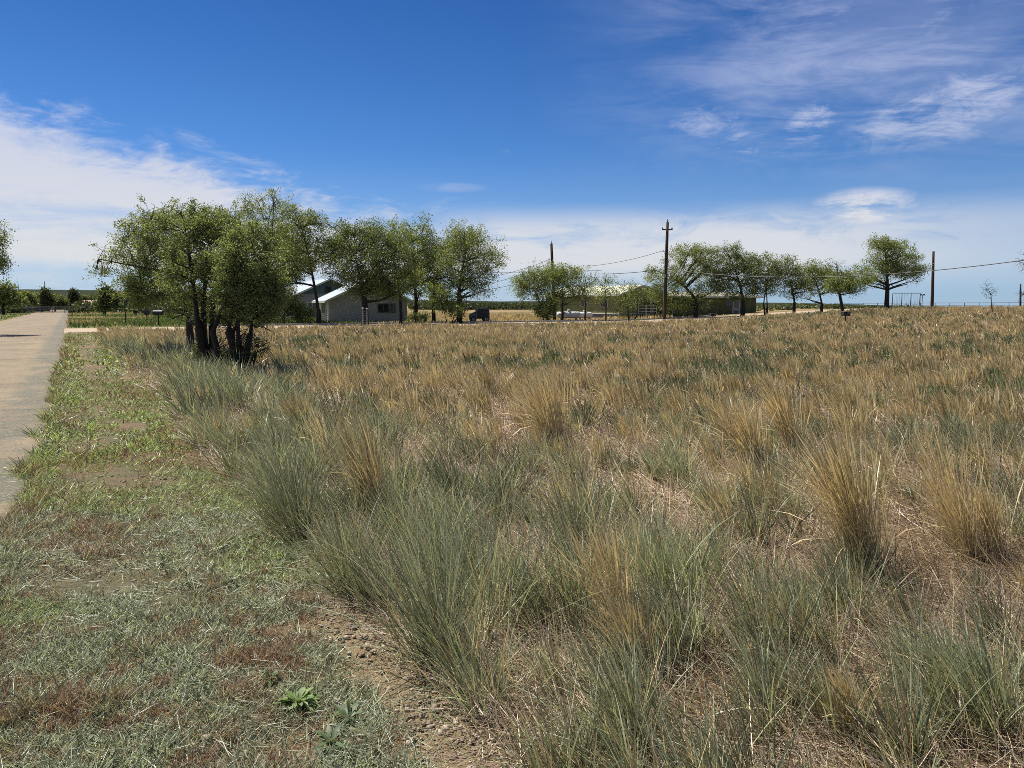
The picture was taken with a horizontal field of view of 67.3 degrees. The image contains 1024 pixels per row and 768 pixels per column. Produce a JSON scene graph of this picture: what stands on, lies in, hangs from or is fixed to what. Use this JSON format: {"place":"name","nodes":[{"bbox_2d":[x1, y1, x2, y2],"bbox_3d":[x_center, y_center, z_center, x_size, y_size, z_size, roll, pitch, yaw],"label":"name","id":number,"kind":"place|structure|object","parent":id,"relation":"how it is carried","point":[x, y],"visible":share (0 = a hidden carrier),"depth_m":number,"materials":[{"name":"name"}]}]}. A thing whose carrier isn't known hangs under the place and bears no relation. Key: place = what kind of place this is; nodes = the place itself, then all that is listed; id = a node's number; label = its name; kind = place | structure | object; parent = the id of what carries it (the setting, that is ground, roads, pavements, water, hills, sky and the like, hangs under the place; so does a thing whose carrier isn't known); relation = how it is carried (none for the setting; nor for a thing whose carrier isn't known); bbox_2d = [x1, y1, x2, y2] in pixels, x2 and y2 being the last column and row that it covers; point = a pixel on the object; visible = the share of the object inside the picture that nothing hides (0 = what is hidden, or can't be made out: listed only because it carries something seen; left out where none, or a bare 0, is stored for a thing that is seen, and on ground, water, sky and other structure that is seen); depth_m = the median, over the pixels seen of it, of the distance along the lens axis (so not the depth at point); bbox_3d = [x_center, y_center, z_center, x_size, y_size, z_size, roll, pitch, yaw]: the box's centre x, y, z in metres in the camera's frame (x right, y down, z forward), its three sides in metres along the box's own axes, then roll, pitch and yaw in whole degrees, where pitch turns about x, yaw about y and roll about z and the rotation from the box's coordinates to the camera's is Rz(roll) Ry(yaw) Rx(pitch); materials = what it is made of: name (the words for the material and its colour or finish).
{"place":"outdoors","nodes":[
{"label":"outdoors","id":0,"kind":"place"},
{"bbox_2d":[0,313,30,320],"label":"lawn","id":1,"kind":"structure","parent":0,"point":[17,314],"depth_m":111.66,"materials":[{"name":"green plant"}]},
{"bbox_2d":[0,277,29,314],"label":"tree","id":2,"kind":"object","parent":1,"relation":"on","point":[8,294],"visible":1,"depth_m":119.12,"materials":[{"name":"green plant"}]},
{"bbox_2d":[16,289,39,307],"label":"tree","id":3,"kind":"object","parent":1,"relation":"on","point":[32,297],"visible":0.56,"depth_m":163.31,"materials":[{"name":"green plant"}]},
{"bbox_2d":[0,310,68,521],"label":"road","id":4,"kind":"structure","parent":0,"point":[29,346],"depth_m":16.80,"materials":[{"name":"beige concrete"}]},
{"bbox_2d":[0,331,658,767],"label":"verge grass","id":5,"kind":"structure","parent":0,"point":[126,608],"depth_m":3.95,"materials":[{"name":"green plant"}]},
{"bbox_2d":[0,310,725,327],"bbox_3d":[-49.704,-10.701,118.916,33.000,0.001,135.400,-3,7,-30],"label":"lawn","id":6,"kind":"structure","parent":0,"point":[143,325],"depth_m":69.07,"materials":[{"name":"green plant"}]},
{"bbox_2d":[10,306,69,312],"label":"chain link fence","id":7,"kind":"object","parent":6,"relation":"on","point":[43,307],"visible":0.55,"depth_m":145.57,"materials":[{"name":"metal"}]},
{"bbox_2d":[88,283,121,314],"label":"tree","id":8,"kind":"object","parent":6,"relation":"on","point":[102,303],"visible":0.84,"depth_m":116.93,"materials":[{"name":"green plant"}]},
{"bbox_2d":[122,298,129,322],"bbox_3d":[-28.814,-5.311,58.018,0.090,2.280,1.000,6,8,43],"label":"street sign","id":9,"kind":"object","parent":6,"relation":"on","point":[125,300],"visible":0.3,"depth_m":57.72,"materials":[{"name":"metal"}]},
{"bbox_2d":[117,289,156,313],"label":"tree","id":10,"kind":"object","parent":6,"relation":"on","point":[135,312],"visible":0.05,"depth_m":111.08,"materials":[{"name":"green plant"}]},
{"bbox_2d":[143,309,149,319],"bbox_3d":[-29.339,-5.355,61.777,0.540,1.390,0.070,0,6,0],"label":"round sign","id":11,"kind":"object","parent":6,"relation":"on","point":[146,312],"visible":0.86,"depth_m":61.71,"materials":[{"name":"metal"}]},
{"bbox_2d":[152,310,163,324],"bbox_3d":[-27.489,-5.091,59.794,0.760,1.275,0.400,0,6,0],"label":"mailbox","id":12,"kind":"object","parent":6,"relation":"on","point":[157,312],"visible":0.79,"depth_m":59.62,"materials":[{"name":"silver metal"}]},
{"bbox_2d":[231,187,314,322],"bbox_3d":[-20.545,-10.866,65.533,7.072,11.942,7.904,-5,7,-37],"label":"elm tree","id":13,"kind":"object","parent":6,"relation":"on","point":[259,210],"visible":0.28,"depth_m":64.59,"materials":[{"name":"green plant"}]},
{"bbox_2d":[268,282,303,323],"bbox_3d":[-18.307,-6.407,61.735,3.373,3.841,2.752,0,6,0],"label":"shrub","id":14,"kind":"object","parent":6,"relation":"on","point":[291,307],"visible":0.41,"depth_m":61.35,"materials":[{"name":"green plant"}]},
{"bbox_2d":[284,301,316,322],"bbox_3d":[-17.658,-5.808,63.788,2.968,2.225,2.533,0,6,0],"label":"shrub","id":15,"kind":"object","parent":6,"relation":"on","point":[299,315],"visible":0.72,"depth_m":63.57,"materials":[{"name":"green plant"}]},
{"bbox_2d":[267,194,343,322],"bbox_3d":[-17.233,-9.942,62.281,8.450,10.752,5.947,-2,6,-18],"label":"elm tree","id":16,"kind":"object","parent":6,"relation":"on","point":[310,219],"visible":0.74,"depth_m":61.52,"materials":[{"name":"green plant"}]},
{"bbox_2d":[278,279,340,317],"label":"house","id":17,"kind":"structure","parent":6,"relation":"on","point":[323,286],"depth_m":80.49,"materials":[{"name":"metal"}]},
{"bbox_2d":[307,302,316,311],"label":"window","id":18,"kind":"structure","parent":17,"relation":"in","point":[308,303],"depth_m":80.27,"materials":[{"name":"grey glass"}]},
{"bbox_2d":[325,286,331,292],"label":"attic window","id":19,"kind":"structure","parent":17,"relation":"in","point":[327,289],"depth_m":80.98,"materials":[{"name":"grey glass"}]},
{"bbox_2d":[312,280,413,321],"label":"house","id":20,"kind":"structure","parent":6,"relation":"on","point":[334,306],"depth_m":71.13,"materials":[{"name":"grey"}]},
{"bbox_2d":[322,302,325,313],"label":"window","id":21,"kind":"structure","parent":20,"relation":"in","point":[323,304],"depth_m":70.80,"materials":[{"name":"grey glass"}]},
{"bbox_2d":[378,304,388,312],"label":"window","id":22,"kind":"structure","parent":20,"relation":"in","point":[382,308],"depth_m":72.20,"materials":[{"name":"black glass"}]},
{"bbox_2d":[390,304,395,312],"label":"window","id":23,"kind":"structure","parent":20,"relation":"in","point":[392,306],"depth_m":72.68,"materials":[{"name":"black glass"}]},
{"bbox_2d":[386,210,454,321],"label":"elm tree","id":24,"kind":"object","parent":6,"relation":"on","point":[421,237],"visible":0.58,"depth_m":68.79,"materials":[{"name":"green plant"}]},
{"bbox_2d":[413,223,470,320],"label":"elm tree","id":25,"kind":"object","parent":6,"relation":"on","point":[448,285],"visible":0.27,"depth_m":71.11,"materials":[{"name":"green plant"}]},
{"bbox_2d":[431,218,510,322],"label":"elm tree","id":26,"kind":"object","parent":6,"relation":"on","point":[469,241],"visible":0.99,"depth_m":65.62,"materials":[{"name":"green plant"}]},
{"bbox_2d":[469,308,489,320],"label":"utility vehicle","id":27,"kind":"object","parent":6,"relation":"on","point":[481,313],"visible":0.87,"depth_m":70.20,"materials":[{"name":"paint"}]},
{"bbox_2d":[14,289,880,306],"bbox_3d":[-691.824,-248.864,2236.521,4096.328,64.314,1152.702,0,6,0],"label":"hills","id":28,"kind":"structure","parent":0,"point":[64,293],"depth_m":2022.75,"materials":[{"name":"green plant"}]},
{"bbox_2d":[64,308,892,332],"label":"side street","id":29,"kind":"structure","parent":0,"point":[66,330],"depth_m":65.34,"materials":[{"name":"beige concrete"}]},
{"bbox_2d":[0,305,1023,767],"bbox_3d":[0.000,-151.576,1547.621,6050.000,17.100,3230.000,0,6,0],"label":"ground","id":30,"kind":"structure","parent":0,"point":[122,473],"depth_m":4.11,"materials":[{"name":"soil"}]},
{"bbox_2d":[0,219,18,278],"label":"elm tree","id":31,"kind":"object","parent":30,"relation":"on","point":[2,245],"visible":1,"depth_m":41.57,"materials":[{"name":"green plant"}]},
{"bbox_2d":[18,299,49,311],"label":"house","id":32,"kind":"structure","parent":30,"relation":"on","point":[38,310],"depth_m":171.52,"materials":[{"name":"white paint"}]},
{"bbox_2d":[36,286,59,311],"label":"pine tree","id":33,"kind":"object","parent":30,"relation":"on","point":[46,297],"visible":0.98,"depth_m":158.81,"materials":[{"name":"green plant"}]},
{"bbox_2d":[53,293,69,311],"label":"tree","id":34,"kind":"object","parent":30,"relation":"on","point":[63,301],"visible":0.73,"depth_m":168.60,"materials":[{"name":"green plant"}]},
{"bbox_2d":[66,287,79,305],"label":"pine tree","id":35,"kind":"object","parent":30,"relation":"on","point":[73,296],"visible":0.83,"depth_m":188.23,"materials":[{"name":"green plant"}]},
{"bbox_2d":[78,293,94,302],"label":"tree","id":36,"kind":"object","parent":30,"relation":"on","point":[84,297],"visible":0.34,"depth_m":197.60,"materials":[{"name":"green plant"}]},
{"bbox_2d":[82,193,202,351],"bbox_3d":[-11.413,-3.374,24.953,4.070,5.376,2.962,3,7,26],"label":"elm tree","id":37,"kind":"object","parent":30,"relation":"on","point":[144,263],"visible":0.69,"depth_m":24.51,"materials":[{"name":"green plant"}]},
{"bbox_2d":[136,197,277,363],"bbox_3d":[-7.492,-2.357,19.150,3.051,4.594,2.787,5,8,42],"label":"elm tree","id":38,"kind":"object","parent":30,"relation":"on","point":[212,226],"visible":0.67,"depth_m":18.85,"materials":[{"name":"green plant"}]},
{"bbox_2d":[185,330,228,361],"bbox_3d":[-7.651,-0.762,19.446,1.586,1.319,1.168,4,7,34],"label":"shrub","id":39,"kind":"object","parent":30,"relation":"on","point":[197,350],"visible":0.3,"depth_m":19.24,"materials":[{"name":"green plant"}]},
{"bbox_2d":[212,331,272,372],"bbox_3d":[-6.248,-0.614,17.968,1.510,1.328,1.136,2,6,22],"label":"shrub","id":40,"kind":"object","parent":30,"relation":"on","point":[242,354],"visible":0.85,"depth_m":17.93,"materials":[{"name":"green plant"}]},
{"bbox_2d":[199,217,297,369],"bbox_3d":[-6.277,-1.994,18.294,2.295,4.032,2.144,0,6,0],"label":"elm tree","id":41,"kind":"object","parent":30,"relation":"on","point":[273,285],"visible":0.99,"depth_m":18.01,"materials":[{"name":"green plant"}]},
{"bbox_2d":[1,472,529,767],"bbox_3d":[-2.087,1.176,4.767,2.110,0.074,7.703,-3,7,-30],"label":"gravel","id":42,"kind":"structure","parent":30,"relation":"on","point":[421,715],"depth_m":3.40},
{"bbox_2d":[252,669,278,688],"bbox_3d":[-1.072,1.303,3.410,0.117,0.074,0.116,3,7,30],"label":"weed","id":43,"kind":"object","parent":30,"relation":"on","point":[267,673],"visible":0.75,"depth_m":3.40,"materials":[{"name":"green plant"}]},
{"bbox_2d":[271,686,325,721],"bbox_3d":[-0.906,1.316,3.197,0.249,0.089,0.253,0,6,0],"label":"weed","id":44,"kind":"object","parent":30,"relation":"on","point":[291,696],"visible":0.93,"depth_m":3.17,"materials":[{"name":"green plant"}]},
{"bbox_2d":[312,724,355,761],"bbox_3d":[-0.673,1.352,2.894,0.161,0.074,0.208,5,8,40],"label":"weed","id":45,"kind":"object","parent":30,"relation":"on","point":[334,736],"visible":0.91,"depth_m":2.89,"materials":[{"name":"green plant"}]},
{"bbox_2d":[334,700,366,726],"bbox_3d":[-0.664,1.336,3.108,0.140,0.086,0.161,-3,7,-26],"label":"weed","id":46,"kind":"object","parent":30,"relation":"on","point":[344,711],"visible":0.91,"depth_m":3.11,"materials":[{"name":"green plant"}]},
{"bbox_2d":[301,216,413,324],"bbox_3d":[-12.159,-8.921,60.944,8.911,9.161,7.151,0,6,0],"label":"elm tree","id":47,"kind":"object","parent":30,"relation":"on","point":[370,235],"visible":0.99,"depth_m":60.26,"materials":[{"name":"green plant"}]},
{"bbox_2d":[362,308,367,324],"bbox_3d":[-10.481,-4.636,54.804,0.433,1.600,0.140,-3,7,-30],"label":"pipe marker","id":48,"kind":"object","parent":30,"relation":"on","point":[366,320],"visible":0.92,"depth_m":54.75,"materials":[{"name":"metal"}]},
{"bbox_2d":[366,214,429,323],"bbox_3d":[-9.569,-9.263,62.783,5.516,9.292,5.957,0,6,0],"label":"elm tree","id":49,"kind":"object","parent":30,"relation":"on","point":[407,273],"visible":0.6,"depth_m":62.71,"materials":[{"name":"green plant"}]},
{"bbox_2d":[405,310,431,323],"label":"shrub","id":50,"kind":"object","parent":30,"relation":"on","point":[415,316],"visible":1,"depth_m":63.60,"materials":[{"name":"green plant"}]},
{"bbox_2d":[422,280,470,322],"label":"shrub","id":51,"kind":"object","parent":30,"relation":"on","point":[443,301],"visible":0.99,"depth_m":65.19,"materials":[{"name":"green plant"}]},
{"bbox_2d":[207,315,709,325],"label":"kerb","id":52,"kind":"structure","parent":30,"relation":"on","point":[474,321],"depth_m":67.61,"materials":[{"name":"concrete"}]},
{"bbox_2d":[0,295,923,313],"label":"undergrowth","id":53,"kind":"object","parent":30,"relation":"on","point":[86,306],"visible":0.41,"depth_m":140.05,"materials":[{"name":"green plant"}]},
{"bbox_2d":[506,260,565,319],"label":"elm tree","id":54,"kind":"object","parent":30,"relation":"on","point":[545,279],"visible":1,"depth_m":74.51,"materials":[{"name":"green plant"}]},
{"bbox_2d":[530,296,561,319],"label":"shrub","id":55,"kind":"object","parent":30,"relation":"on","point":[548,306],"visible":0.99,"depth_m":73.40,"materials":[{"name":"green plant"}]},
{"bbox_2d":[548,241,555,319],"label":"utility pole","id":56,"kind":"object","parent":30,"relation":"on","point":[551,248],"visible":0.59,"depth_m":77.98,"materials":[{"name":"brown wood"}]},
{"bbox_2d":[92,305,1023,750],"bbox_3d":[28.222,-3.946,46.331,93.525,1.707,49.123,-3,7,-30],"label":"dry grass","id":57,"kind":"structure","parent":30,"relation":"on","point":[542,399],"depth_m":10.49,"materials":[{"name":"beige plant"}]},
{"bbox_2d":[93,305,1023,767],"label":"thatch","id":58,"kind":"object","parent":30,"relation":"on","point":[929,545],"visible":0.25,"depth_m":4.96,"materials":[{"name":"plant"}]},
{"bbox_2d":[95,306,1023,767],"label":"tall grass","id":59,"kind":"structure","parent":30,"relation":"on","point":[285,498],"depth_m":4.30,"materials":[{"name":"green plant"}]},
{"bbox_2d":[538,260,595,319],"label":"elm tree","id":60,"kind":"object","parent":30,"relation":"on","point":[561,292],"visible":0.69,"depth_m":75.92,"materials":[{"name":"green plant"}]},
{"bbox_2d":[556,310,580,319],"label":"propane tank","id":61,"kind":"object","parent":30,"relation":"on","point":[569,314],"visible":0.94,"depth_m":77.93,"materials":[{"name":"white metal"}]},
{"bbox_2d":[578,310,592,319],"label":"propane tank","id":62,"kind":"object","parent":30,"relation":"on","point":[589,315],"visible":0.51,"depth_m":79.96,"materials":[{"name":"white metal"}]},
{"bbox_2d":[572,269,603,319],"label":"elm tree","id":63,"kind":"object","parent":30,"relation":"on","point":[591,285],"visible":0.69,"depth_m":77.18,"materials":[{"name":"green plant"}]},
{"bbox_2d":[589,272,619,320],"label":"elm tree","id":64,"kind":"object","parent":30,"relation":"on","point":[604,293],"visible":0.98,"depth_m":73.55,"materials":[{"name":"green plant"}]},
{"bbox_2d":[544,285,672,318],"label":"building","id":65,"kind":"structure","parent":30,"relation":"on","point":[596,310],"depth_m":85.68,"materials":[{"name":"green"}]},
{"bbox_2d":[581,298,587,306],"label":"window","id":66,"kind":"structure","parent":65,"relation":"in","point":[583,305],"depth_m":89.29,"materials":[{"name":"grey glass"}]},
{"bbox_2d":[600,298,607,306],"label":"window","id":67,"kind":"structure","parent":65,"relation":"in","point":[601,304],"depth_m":86.09,"materials":[{"name":"black glass"}]},
{"bbox_2d":[610,278,649,320],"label":"bush","id":68,"kind":"object","parent":30,"relation":"on","point":[629,289],"visible":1,"depth_m":72.67,"materials":[{"name":"green plant"}]},
{"bbox_2d":[662,219,672,319],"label":"utility pole","id":69,"kind":"object","parent":30,"relation":"on","point":[667,229],"visible":0.97,"depth_m":76.10,"materials":[{"name":"brown wood"}]},
{"bbox_2d":[668,260,1023,277],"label":"overhead wire","id":70,"kind":"object","parent":69,"relation":"attached to","point":[857,275],"visible":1,"depth_m":59.94,"materials":[{"name":"black metal"}]},
{"bbox_2d":[641,241,729,317],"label":"elm tree","id":71,"kind":"object","parent":30,"relation":"on","point":[655,294],"visible":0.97,"depth_m":78.52,"materials":[{"name":"green plant"}]},
{"bbox_2d":[654,292,763,317],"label":"building","id":72,"kind":"structure","parent":30,"relation":"on","point":[722,307],"depth_m":88.56,"materials":[{"name":"green"}]},
{"bbox_2d":[725,299,732,305],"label":"window","id":73,"kind":"structure","parent":72,"relation":"in","point":[728,301],"depth_m":89.31,"materials":[{"name":"black glass"}]},
{"bbox_2d":[733,300,738,313],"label":"door","id":74,"kind":"structure","parent":72,"relation":"in","point":[735,305],"depth_m":89.93,"materials":[{"name":"metal"}]},
{"bbox_2d":[704,240,765,315],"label":"elm tree","id":75,"kind":"object","parent":30,"relation":"on","point":[737,262],"visible":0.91,"depth_m":77.68,"materials":[{"name":"green plant"}]},
{"bbox_2d":[742,251,788,314],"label":"elm tree","id":76,"kind":"object","parent":30,"relation":"on","point":[768,287],"visible":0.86,"depth_m":77.05,"materials":[{"name":"green plant"}]},
{"bbox_2d":[761,253,816,312],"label":"elm tree","id":77,"kind":"object","parent":30,"relation":"on","point":[792,282],"visible":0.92,"depth_m":76.93,"materials":[{"name":"green plant"}]},
{"bbox_2d":[796,258,844,311],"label":"elm tree","id":78,"kind":"object","parent":30,"relation":"on","point":[816,271],"visible":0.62,"depth_m":79.18,"materials":[{"name":"green plant"}]},
{"bbox_2d":[841,312,850,320],"bbox_3d":[22.535,-4.389,51.825,0.612,0.975,0.402,-1,6,-12],"label":"park grill","id":79,"kind":"object","parent":30,"relation":"on","point":[845,314],"visible":0.91,"depth_m":51.75,"materials":[{"name":"paint"}]},
{"bbox_2d":[819,260,875,310],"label":"elm tree","id":80,"kind":"object","parent":30,"relation":"on","point":[844,285],"visible":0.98,"depth_m":73.13,"materials":[{"name":"green plant"}]},
{"bbox_2d":[843,232,932,308],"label":"elm tree","id":81,"kind":"object","parent":30,"relation":"on","point":[888,244],"visible":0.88,"depth_m":75.60,"materials":[{"name":"green plant"}]},
{"bbox_2d":[892,293,920,305],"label":"swing set","id":82,"kind":"object","parent":30,"relation":"on","point":[905,304],"visible":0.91,"depth_m":131.20,"materials":[{"name":"paint"}]},
{"bbox_2d":[835,302,1023,306],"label":"rail fence","id":83,"kind":"object","parent":30,"relation":"on","point":[955,305],"visible":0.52,"depth_m":147.78,"materials":[{"name":"paint"}]},
{"bbox_2d":[930,251,934,306],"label":"utility pole","id":84,"kind":"object","parent":30,"relation":"on","point":[932,282],"visible":0.86,"depth_m":106.98,"materials":[{"name":"brown wood"}]},
{"bbox_2d":[980,279,997,311],"bbox_3d":[37.042,-6.684,59.820,1.244,2.953,0.990,2,6,16],"label":"bare tree","id":85,"kind":"object","parent":30,"relation":"on","point":[990,294],"visible":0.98,"depth_m":59.62,"materials":[{"name":"grey plant"}]},
{"bbox_2d":[1012,253,1023,301],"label":"bare tree","id":86,"kind":"object","parent":30,"relation":"on","point":[1021,273],"visible":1,"depth_m":45.60,"materials":[{"name":"brown plant"}]},
{"bbox_2d":[0,0,1023,306],"label":"sky","id":87,"kind":"structure","parent":0,"point":[806,129],"materials":[{"name":"blue"}]}
]}

